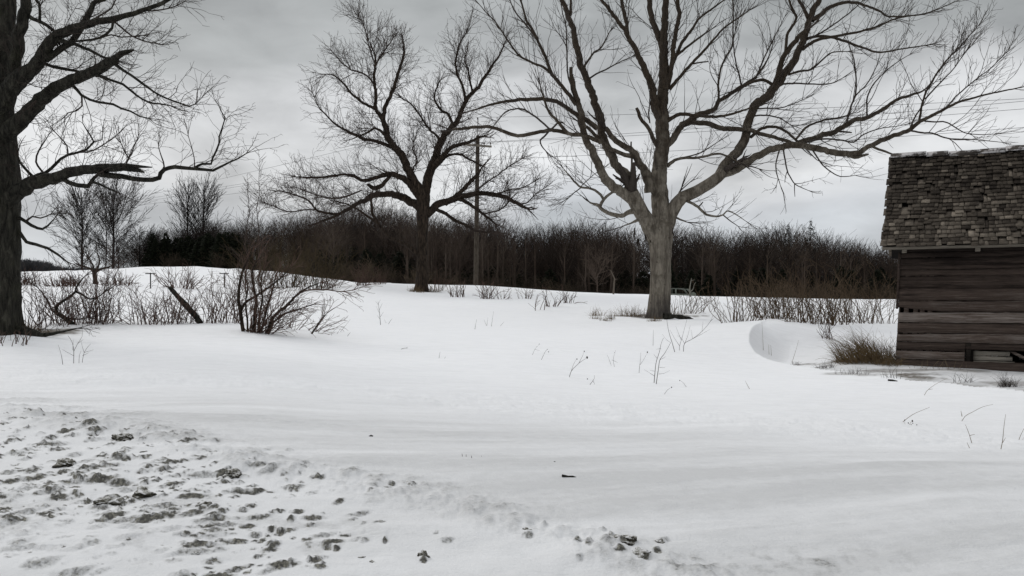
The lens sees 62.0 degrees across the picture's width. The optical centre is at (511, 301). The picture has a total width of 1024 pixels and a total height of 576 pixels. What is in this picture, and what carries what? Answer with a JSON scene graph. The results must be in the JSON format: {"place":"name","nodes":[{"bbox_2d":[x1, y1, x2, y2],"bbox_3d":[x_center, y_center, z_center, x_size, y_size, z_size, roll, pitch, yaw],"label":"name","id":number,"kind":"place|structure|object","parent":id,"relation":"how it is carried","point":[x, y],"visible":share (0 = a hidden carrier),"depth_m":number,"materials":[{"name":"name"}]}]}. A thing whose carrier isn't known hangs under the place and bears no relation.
{"place":"outdoors","nodes":[
{"label":"outdoors","id":0,"kind":"place"},
{"bbox_2d":[0,266,1023,575],"bbox_3d":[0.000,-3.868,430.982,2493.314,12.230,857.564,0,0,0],"label":"snow ground","id":1,"kind":"structure","parent":0,"point":[748,448],"depth_m":7.27,"materials":[{"name":"white snow"}]},
{"bbox_2d":[0,328,30,345],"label":"shrub","id":2,"kind":"object","parent":1,"relation":"on","point":[17,339],"visible":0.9,"depth_m":15.66,"materials":[{"name":"plant"}]},
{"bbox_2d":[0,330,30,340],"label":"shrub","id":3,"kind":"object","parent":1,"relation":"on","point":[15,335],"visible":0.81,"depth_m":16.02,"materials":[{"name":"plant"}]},
{"bbox_2d":[21,267,45,285],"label":"shrub","id":4,"kind":"object","parent":1,"relation":"on","point":[22,280],"visible":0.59,"depth_m":57.12,"materials":[{"name":"plant"}]},
{"bbox_2d":[23,317,54,332],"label":"grass clump","id":5,"kind":"object","parent":1,"relation":"on","point":[37,327],"visible":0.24,"depth_m":17.29,"materials":[{"name":"plant"}]},
{"bbox_2d":[17,260,67,329],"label":"shrub","id":6,"kind":"object","parent":1,"relation":"on","point":[39,324],"visible":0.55,"depth_m":17.87,"materials":[{"name":"brown plant"}]},
{"bbox_2d":[36,271,81,286],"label":"shrub","id":7,"kind":"object","parent":1,"relation":"on","point":[63,282],"visible":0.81,"depth_m":57.09,"materials":[{"name":"plant"}]},
{"bbox_2d":[21,271,102,326],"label":"shrub","id":8,"kind":"object","parent":1,"relation":"on","point":[54,305],"visible":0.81,"depth_m":18.79,"materials":[{"name":"plant"}]},
{"bbox_2d":[52,458,75,467],"bbox_3d":[-3.113,1.148,5.941,0.144,0.113,0.144,0,0,3],"label":"snow clod","id":9,"kind":"object","parent":1,"relation":"on","point":[64,462],"visible":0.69,"depth_m":5.91,"materials":[{"name":"grey snow"}]},
{"bbox_2d":[53,274,87,285],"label":"shrub","id":10,"kind":"object","parent":1,"relation":"on","point":[83,282],"visible":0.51,"depth_m":57.70,"materials":[{"name":"plant"}]},
{"bbox_2d":[21,258,120,271],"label":"distant woods","id":11,"kind":"object","parent":1,"relation":"on","point":[39,264],"visible":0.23,"depth_m":335.95,"materials":[{"name":"brown plant"}]},
{"bbox_2d":[62,332,87,362],"bbox_3d":[-6.945,0.739,13.644,0.490,0.613,0.156,0,0,-14],"label":"sapling","id":12,"kind":"object","parent":1,"relation":"on","point":[74,349],"visible":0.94,"depth_m":13.64,"materials":[{"name":"plant"}]},
{"bbox_2d":[22,244,128,324],"bbox_3d":[-10.000,-0.348,19.037,2.844,2.250,1.152,0,0,-21],"label":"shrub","id":13,"kind":"object","parent":1,"relation":"on","point":[83,295],"visible":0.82,"depth_m":19.17,"materials":[{"name":"brown plant"}]},
{"bbox_2d":[43,177,116,269],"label":"bare tree","id":14,"kind":"object","parent":1,"relation":"on","point":[76,212],"visible":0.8,"depth_m":111.24,"materials":[{"name":"black plant"}]},
{"bbox_2d":[21,269,139,324],"bbox_3d":[-9.939,-0.021,19.434,2.019,1.438,2.388,0,0,35],"label":"shrub","id":15,"kind":"object","parent":1,"relation":"on","point":[73,308],"visible":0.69,"depth_m":19.32,"materials":[{"name":"brown plant"}]},
{"bbox_2d":[54,246,127,323],"bbox_3d":[-9.614,-0.342,19.551,1.584,1.842,1.655,0,0,-30],"label":"shrub","id":16,"kind":"object","parent":1,"relation":"on","point":[95,294],"visible":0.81,"depth_m":19.37,"materials":[{"name":"plant"}]},
{"bbox_2d":[70,242,122,283],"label":"apple tree","id":17,"kind":"object","parent":1,"relation":"on","point":[92,264],"visible":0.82,"depth_m":60.95,"materials":[{"name":"brown plant"}]},
{"bbox_2d":[84,182,122,264],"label":"bare tree","id":18,"kind":"object","parent":1,"relation":"on","point":[103,224],"visible":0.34,"depth_m":113.72,"materials":[{"name":"black plant"}]},
{"bbox_2d":[92,496,120,505],"bbox_3d":[-2.457,1.233,5.156,0.140,0.098,0.149,0,0,38],"label":"snow clod","id":19,"kind":"object","parent":1,"relation":"on","point":[108,500],"visible":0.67,"depth_m":5.13,"materials":[{"name":"white snow"}]},
{"bbox_2d":[67,172,160,268],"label":"bare tree","id":20,"kind":"object","parent":1,"relation":"on","point":[112,217],"visible":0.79,"depth_m":110.62,"materials":[{"name":"black plant"}]},
{"bbox_2d":[98,269,140,285],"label":"shrub","id":21,"kind":"object","parent":1,"relation":"on","point":[121,282],"visible":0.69,"depth_m":57.69,"materials":[{"name":"plant"}]},
{"bbox_2d":[111,433,133,441],"bbox_3d":[-3.119,1.108,6.829,0.169,0.114,0.165,0,0,-23],"label":"snow clod","id":22,"kind":"object","parent":1,"relation":"on","point":[122,437],"visible":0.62,"depth_m":6.79,"materials":[{"name":"white snow"}]},
{"bbox_2d":[102,276,163,322],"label":"shrub","id":23,"kind":"object","parent":1,"relation":"on","point":[127,301],"visible":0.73,"depth_m":19.76,"materials":[{"name":"plant"}]},
{"bbox_2d":[102,222,171,266],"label":"bare tree","id":24,"kind":"object","parent":1,"relation":"on","point":[144,246],"visible":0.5,"depth_m":117.64,"materials":[{"name":"black plant"}]},
{"bbox_2d":[0,0,284,336],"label":"bare tree","id":25,"kind":"object","parent":1,"relation":"on","point":[16,77],"visible":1,"depth_m":16.60,"materials":[{"name":"brown plant"}]},
{"bbox_2d":[132,486,156,498],"bbox_3d":[-2.283,1.212,5.323,0.166,0.115,0.165,0,0,13],"label":"snow clod","id":26,"kind":"object","parent":1,"relation":"on","point":[141,492],"visible":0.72,"depth_m":5.27,"materials":[{"name":"white snow"}]},
{"bbox_2d":[102,277,195,324],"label":"shrub","id":27,"kind":"object","parent":1,"relation":"on","point":[143,312],"visible":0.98,"depth_m":19.29,"materials":[{"name":"plant"}]},
{"bbox_2d":[124,270,220,323],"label":"shrub","id":28,"kind":"object","parent":1,"relation":"on","point":[180,318],"visible":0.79,"depth_m":19.59,"materials":[{"name":"plant"}]},
{"bbox_2d":[146,263,212,288],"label":"shrub","id":29,"kind":"object","parent":1,"relation":"on","point":[172,284],"visible":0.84,"depth_m":57.33,"materials":[{"name":"grey plant"}]},
{"bbox_2d":[168,286,202,323],"bbox_3d":[-7.589,0.101,19.820,0.921,0.911,0.139,0,0,16],"label":"leaning log","id":30,"kind":"object","parent":1,"relation":"on","point":[197,318],"visible":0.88,"depth_m":19.76,"materials":[{"name":"brown wood"}]},
{"bbox_2d":[159,175,213,246],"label":"bare tree","id":31,"kind":"object","parent":1,"relation":"on","point":[187,212],"visible":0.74,"depth_m":121.73,"materials":[{"name":"black plant"}]},
{"bbox_2d":[165,291,219,322],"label":"shrub","id":32,"kind":"object","parent":1,"relation":"on","point":[192,307],"visible":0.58,"depth_m":20.05,"materials":[{"name":"plant"}]},
{"bbox_2d":[172,172,233,240],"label":"bare tree","id":33,"kind":"object","parent":1,"relation":"on","point":[204,187],"visible":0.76,"depth_m":122.59,"materials":[{"name":"black plant"}]},
{"bbox_2d":[195,501,212,507],"bbox_3d":[-1.832,1.242,5.091,0.127,0.097,0.095,0,0,2],"label":"snow clod","id":34,"kind":"object","parent":1,"relation":"on","point":[208,503],"visible":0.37,"depth_m":5.07,"materials":[{"name":"white snow"}]},
{"bbox_2d":[160,270,252,323],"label":"shrub","id":35,"kind":"object","parent":1,"relation":"on","point":[212,310],"visible":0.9,"depth_m":19.72,"materials":[{"name":"plant"}]},
{"bbox_2d":[181,268,249,322],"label":"shrub","id":36,"kind":"object","parent":1,"relation":"on","point":[235,315],"visible":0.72,"depth_m":20.11,"materials":[{"name":"brown plant"}]},
{"bbox_2d":[222,468,241,477],"bbox_3d":[-1.884,1.176,5.750,0.152,0.090,0.106,0,0,-11],"label":"snow clod","id":37,"kind":"object","parent":1,"relation":"on","point":[235,473],"visible":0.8,"depth_m":5.72,"materials":[{"name":"grey snow"}]},
{"bbox_2d":[219,174,267,293],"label":"sapling","id":38,"kind":"object","parent":1,"relation":"on","point":[245,236],"visible":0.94,"depth_m":48.01,"materials":[{"name":"plant"}]},
{"bbox_2d":[207,224,305,284],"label":"shrub","id":39,"kind":"object","parent":1,"relation":"on","point":[251,258],"visible":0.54,"depth_m":62.86,"materials":[{"name":"plant"}]},
{"bbox_2d":[227,146,286,292],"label":"sapling","id":40,"kind":"object","parent":1,"relation":"on","point":[257,218],"visible":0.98,"depth_m":47.95,"materials":[{"name":"plant"}]},
{"bbox_2d":[224,219,348,288],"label":"shrub","id":41,"kind":"object","parent":1,"relation":"on","point":[292,277],"visible":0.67,"depth_m":57.04,"materials":[{"name":"brown plant"}]},
{"bbox_2d":[199,235,385,335],"bbox_3d":[-4.557,-0.359,17.844,3.746,2.263,1.842,0,0,0],"label":"shrub","id":42,"kind":"object","parent":1,"relation":"on","point":[269,324],"visible":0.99,"depth_m":17.82,"materials":[{"name":"brown plant"}]},
{"bbox_2d":[268,294,347,334],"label":"shrub","id":43,"kind":"object","parent":1,"relation":"on","point":[320,328],"visible":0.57,"depth_m":19.27,"materials":[{"name":"plant"}]},
{"bbox_2d":[268,229,368,289],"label":"shrub","id":44,"kind":"object","parent":1,"relation":"on","point":[323,278],"visible":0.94,"depth_m":51.35,"materials":[{"name":"brown plant"}]},
{"bbox_2d":[343,260,380,285],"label":"shrub","id":45,"kind":"object","parent":1,"relation":"on","point":[360,281],"visible":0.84,"depth_m":52.97,"materials":[{"name":"black plant"}]},
{"bbox_2d":[368,265,390,283],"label":"shrub","id":46,"kind":"object","parent":1,"relation":"on","point":[379,277],"visible":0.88,"depth_m":54.41,"materials":[{"name":"black plant"}]},
{"bbox_2d":[242,0,571,291],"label":"bare tree","id":47,"kind":"object","parent":1,"relation":"on","point":[422,207],"visible":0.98,"depth_m":51.81,"materials":[{"name":"brown plant"}]},
{"bbox_2d":[407,285,424,292],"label":"grass clump","id":48,"kind":"object","parent":1,"relation":"on","point":[417,288],"visible":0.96,"depth_m":49.90,"materials":[{"name":"plant"}]},
{"bbox_2d":[417,549,429,557],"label":"snow clod","id":49,"kind":"object","parent":1,"relation":"on","point":[422,552],"visible":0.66,"depth_m":4.41,"materials":[{"name":"white snow"}]},
{"bbox_2d":[428,285,442,291],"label":"grass clump","id":50,"kind":"object","parent":1,"relation":"on","point":[431,289],"visible":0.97,"depth_m":51.93,"materials":[{"name":"grey plant"}]},
{"bbox_2d":[412,264,458,290],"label":"shrub","id":51,"kind":"object","parent":1,"relation":"on","point":[439,278],"visible":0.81,"depth_m":52.55,"materials":[{"name":"black plant"}]},
{"bbox_2d":[444,279,465,296],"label":"shrub","id":52,"kind":"object","parent":1,"relation":"on","point":[457,295],"visible":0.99,"depth_m":46.35,"materials":[{"name":"plant"}]},
{"bbox_2d":[464,117,507,284],"bbox_3d":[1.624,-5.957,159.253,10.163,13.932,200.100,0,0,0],"label":"utility pole","id":53,"kind":"object","parent":1,"relation":"on","point":[476,258],"visible":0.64,"depth_m":59.86,"materials":[{"name":"brown wood"}]},
{"bbox_2d":[54,101,1021,211],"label":"power line","id":54,"kind":"object","parent":53,"relation":"attached to","point":[613,134],"visible":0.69,"depth_m":54.03,"materials":[{"name":"metal"}]},
{"bbox_2d":[64,99,1012,212],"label":"power line","id":55,"kind":"object","parent":53,"relation":"attached to","point":[585,115],"visible":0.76,"depth_m":54.59,"materials":[{"name":"metal"}]},
{"bbox_2d":[67,109,1017,212],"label":"power line","id":56,"kind":"object","parent":53,"relation":"attached to","point":[579,138],"visible":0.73,"depth_m":56.07,"materials":[{"name":"metal"}]},
{"bbox_2d":[68,127,1023,212],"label":"power line","id":57,"kind":"object","parent":53,"relation":"attached to","point":[605,154],"visible":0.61,"depth_m":53.88,"materials":[{"name":"metal"}]},
{"bbox_2d":[472,274,507,298],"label":"shrub","id":58,"kind":"object","parent":1,"relation":"on","point":[483,290],"visible":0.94,"depth_m":44.51,"materials":[{"name":"grey plant"}]},
{"bbox_2d":[97,198,897,297],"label":"bare woods","id":59,"kind":"object","parent":1,"relation":"on","point":[563,252],"visible":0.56,"depth_m":101.73,"materials":[{"name":"brown plant"}]},
{"bbox_2d":[490,288,511,298],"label":"shrub","id":60,"kind":"object","parent":1,"relation":"on","point":[504,295],"visible":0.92,"depth_m":44.35,"materials":[{"name":"brown plant"}]},
{"bbox_2d":[138,232,897,297],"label":"evergreen undergrowth","id":61,"kind":"object","parent":1,"relation":"on","point":[207,244],"visible":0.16,"depth_m":99.19,"materials":[{"name":"black plant"}]},
{"bbox_2d":[141,244,896,298],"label":"brush undergrowth","id":62,"kind":"object","parent":1,"relation":"on","point":[392,279],"visible":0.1,"depth_m":84.91,"materials":[{"name":"black plant"}]},
{"bbox_2d":[516,288,532,298],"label":"shrub","id":63,"kind":"object","parent":1,"relation":"on","point":[525,294],"visible":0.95,"depth_m":45.10,"materials":[{"name":"plant"}]},
{"bbox_2d":[528,286,546,310],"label":"shrub","id":64,"kind":"object","parent":1,"relation":"on","point":[542,303],"visible":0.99,"depth_m":37.60,"materials":[{"name":"plant"}]},
{"bbox_2d":[542,286,568,306],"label":"shrub","id":65,"kind":"object","parent":1,"relation":"on","point":[564,298],"visible":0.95,"depth_m":39.01,"materials":[{"name":"brown plant"}]},
{"bbox_2d":[556,284,587,303],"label":"shrub","id":66,"kind":"object","parent":1,"relation":"on","point":[568,296],"visible":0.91,"depth_m":42.07,"materials":[{"name":"brown plant"}]},
{"bbox_2d":[589,307,605,315],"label":"grass clump","id":67,"kind":"object","parent":1,"relation":"on","point":[595,313],"visible":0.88,"depth_m":34.82,"materials":[{"name":"plant"}]},
{"bbox_2d":[581,240,615,292],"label":"bare tree","id":68,"kind":"object","parent":1,"relation":"on","point":[595,274],"visible":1,"depth_m":65.67,"materials":[{"name":"plant"}]},
{"bbox_2d":[610,270,615,293],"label":"dead snag","id":69,"kind":"object","parent":1,"relation":"on","point":[613,283],"visible":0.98,"depth_m":53.49,"materials":[{"name":"wood"}]},
{"bbox_2d":[611,534,636,545],"bbox_3d":[0.591,1.321,4.641,0.198,0.111,0.170,0,0,0],"label":"snow clod","id":70,"kind":"object","parent":1,"relation":"on","point":[631,540],"visible":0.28,"depth_m":4.61,"materials":[{"name":"grey snow"}]},
{"bbox_2d":[613,303,646,316],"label":"grass clump","id":71,"kind":"object","parent":1,"relation":"on","point":[631,314],"visible":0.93,"depth_m":34.31,"materials":[{"name":"plant"}]},
{"bbox_2d":[632,547,650,558],"bbox_3d":[0.657,1.342,4.488,0.161,0.072,0.132,0,0,-45],"label":"snow clod","id":72,"kind":"object","parent":1,"relation":"on","point":[639,552],"visible":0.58,"depth_m":4.46,"materials":[{"name":"white snow"}]},
{"bbox_2d":[647,342,669,383],"bbox_3d":[2.470,1.036,14.463,0.455,0.817,0.187,0,0,0],"label":"sapling","id":73,"kind":"object","parent":1,"relation":"on","point":[658,366],"visible":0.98,"depth_m":14.50,"materials":[{"name":"grey plant"}]},
{"bbox_2d":[654,538,664,543],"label":"snow clod","id":74,"kind":"object","parent":1,"relation":"on","point":[659,540],"visible":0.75,"depth_m":4.69,"materials":[{"name":"white snow"}]},
{"bbox_2d":[663,313,692,318],"bbox_3d":[6.476,0.602,33.138,1.194,0.326,0.307,0,0,-3],"label":"fallen limb","id":75,"kind":"object","parent":1,"relation":"on","point":[670,316],"visible":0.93,"depth_m":33.11,"materials":[{"name":"brown wood"}]},
{"bbox_2d":[671,288,695,295],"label":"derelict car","id":76,"kind":"object","parent":1,"relation":"on","point":[685,291],"visible":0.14,"depth_m":67.21,"materials":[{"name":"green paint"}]},
{"bbox_2d":[666,316,712,351],"bbox_3d":[4.046,0.746,19.645,1.252,0.921,0.572,0,0,-11],"label":"sapling","id":77,"kind":"object","parent":1,"relation":"on","point":[682,336],"visible":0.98,"depth_m":19.47,"materials":[{"name":"plant"}]},
{"bbox_2d":[689,278,695,296],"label":"dead snag","id":78,"kind":"object","parent":1,"relation":"on","point":[690,287],"visible":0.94,"depth_m":52.17,"materials":[{"name":"wood"}]},
{"bbox_2d":[670,279,717,313],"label":"shrub","id":79,"kind":"object","parent":1,"relation":"on","point":[690,304],"visible":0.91,"depth_m":36.58,"materials":[{"name":"plant"}]},
{"bbox_2d":[683,281,717,311],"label":"shrub","id":80,"kind":"object","parent":1,"relation":"on","point":[701,301],"visible":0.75,"depth_m":38.06,"materials":[{"name":"brown plant"}]},
{"bbox_2d":[424,0,1023,318],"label":"bare tree","id":81,"kind":"object","parent":1,"relation":"on","point":[658,224],"visible":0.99,"depth_m":33.52,"materials":[{"name":"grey plant"}]},
{"bbox_2d":[700,277,763,322],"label":"shrub","id":82,"kind":"object","parent":1,"relation":"on","point":[736,317],"visible":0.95,"depth_m":28.48,"materials":[{"name":"grey plant"}]},
{"bbox_2d":[697,264,805,321],"bbox_3d":[7.929,-0.200,28.806,3.676,2.117,2.064,0,0,0],"label":"shrub","id":83,"kind":"object","parent":1,"relation":"on","point":[757,314],"visible":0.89,"depth_m":28.55,"materials":[{"name":"plant"}]},
{"bbox_2d":[716,264,790,318],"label":"shrub","id":84,"kind":"object","parent":1,"relation":"on","point":[772,309],"visible":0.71,"depth_m":34.91,"materials":[{"name":"brown plant"}]},
{"bbox_2d":[731,255,816,318],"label":"shrub","id":85,"kind":"object","parent":1,"relation":"on","point":[778,296],"visible":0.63,"depth_m":35.13,"materials":[{"name":"brown plant"}]},
{"bbox_2d":[782,225,796,259],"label":"pine tree","id":86,"kind":"object","parent":1,"relation":"on","point":[787,239],"visible":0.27,"depth_m":120.87,"materials":[{"name":"brown plant"}]},
{"bbox_2d":[761,264,854,322],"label":"shrub","id":87,"kind":"object","parent":1,"relation":"on","point":[806,315],"visible":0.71,"depth_m":32.21,"materials":[{"name":"brown plant"}]},
{"bbox_2d":[803,221,818,253],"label":"pine tree","id":88,"kind":"object","parent":1,"relation":"on","point":[810,235],"visible":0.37,"depth_m":117.94,"materials":[{"name":"brown plant"}]},
{"bbox_2d":[763,256,861,325],"bbox_3d":[10.194,-0.321,28.942,2.846,2.409,3.118,0,0,0],"label":"shrub","id":89,"kind":"object","parent":1,"relation":"on","point":[811,310],"visible":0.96,"depth_m":28.78,"materials":[{"name":"brown plant"}]},
{"bbox_2d":[816,320,835,338],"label":"shrub","id":90,"kind":"object","parent":1,"relation":"on","point":[825,331],"visible":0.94,"depth_m":26.04,"materials":[{"name":"plant"}]},
{"bbox_2d":[781,258,884,324],"bbox_3d":[11.579,-0.307,30.093,3.432,2.382,2.802,0,0,-35],"label":"shrub","id":91,"kind":"object","parent":1,"relation":"on","point":[845,309],"visible":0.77,"depth_m":29.93,"materials":[{"name":"brown plant"}]},
{"bbox_2d":[835,366,868,374],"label":"grass clump","id":92,"kind":"object","parent":1,"relation":"on","point":[854,372],"visible":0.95,"depth_m":16.82,"materials":[{"name":"plant"}]},
{"bbox_2d":[815,250,894,322],"bbox_3d":[13.388,-0.522,33.416,4.299,2.814,2.383,0,0,-40],"label":"shrub","id":93,"kind":"object","parent":1,"relation":"on","point":[850,315],"visible":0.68,"depth_m":32.91,"materials":[{"name":"brown plant"}]},
{"bbox_2d":[816,321,899,364],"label":"grass clump","id":94,"kind":"object","parent":1,"relation":"on","point":[857,355],"visible":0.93,"depth_m":20.34,"materials":[{"name":"brown plant"}]},
{"bbox_2d":[824,258,895,323],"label":"shrub","id":95,"kind":"object","parent":1,"relation":"on","point":[858,310],"visible":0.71,"depth_m":31.98,"materials":[{"name":"brown plant"}]},
{"bbox_2d":[845,260,897,323],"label":"shrub","id":96,"kind":"object","parent":1,"relation":"on","point":[880,322],"visible":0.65,"depth_m":31.37,"materials":[{"name":"brown plant"}]},
{"bbox_2d":[865,351,908,366],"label":"grass clump","id":97,"kind":"object","parent":1,"relation":"on","point":[883,363],"visible":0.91,"depth_m":19.78,"materials":[{"name":"brown plant"}]},
{"bbox_2d":[909,358,969,369],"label":"grass clump","id":98,"kind":"object","parent":1,"relation":"on","point":[940,365],"visible":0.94,"depth_m":19.30,"materials":[{"name":"plant"}]},
{"bbox_2d":[880,145,1023,371],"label":"old barn","id":99,"kind":"structure","parent":1,"relation":"on","point":[952,236],"depth_m":19.68,"materials":[{"name":"brown wood"}]},
{"bbox_2d":[950,371,977,382],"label":"grass clump","id":100,"kind":"object","parent":1,"relation":"on","point":[961,379],"visible":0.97,"depth_m":17.25,"materials":[{"name":"plant"}]},
{"bbox_2d":[990,368,1023,387],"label":"grass clump","id":101,"kind":"object","parent":1,"relation":"on","point":[1006,384],"visible":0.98,"depth_m":16.69,"materials":[{"name":"grey plant"}]},
{"bbox_2d":[14,0,1023,273],"label":"sky","id":102,"kind":"structure","parent":0,"point":[260,45],"materials":[{"name":"grey"}]}
]}

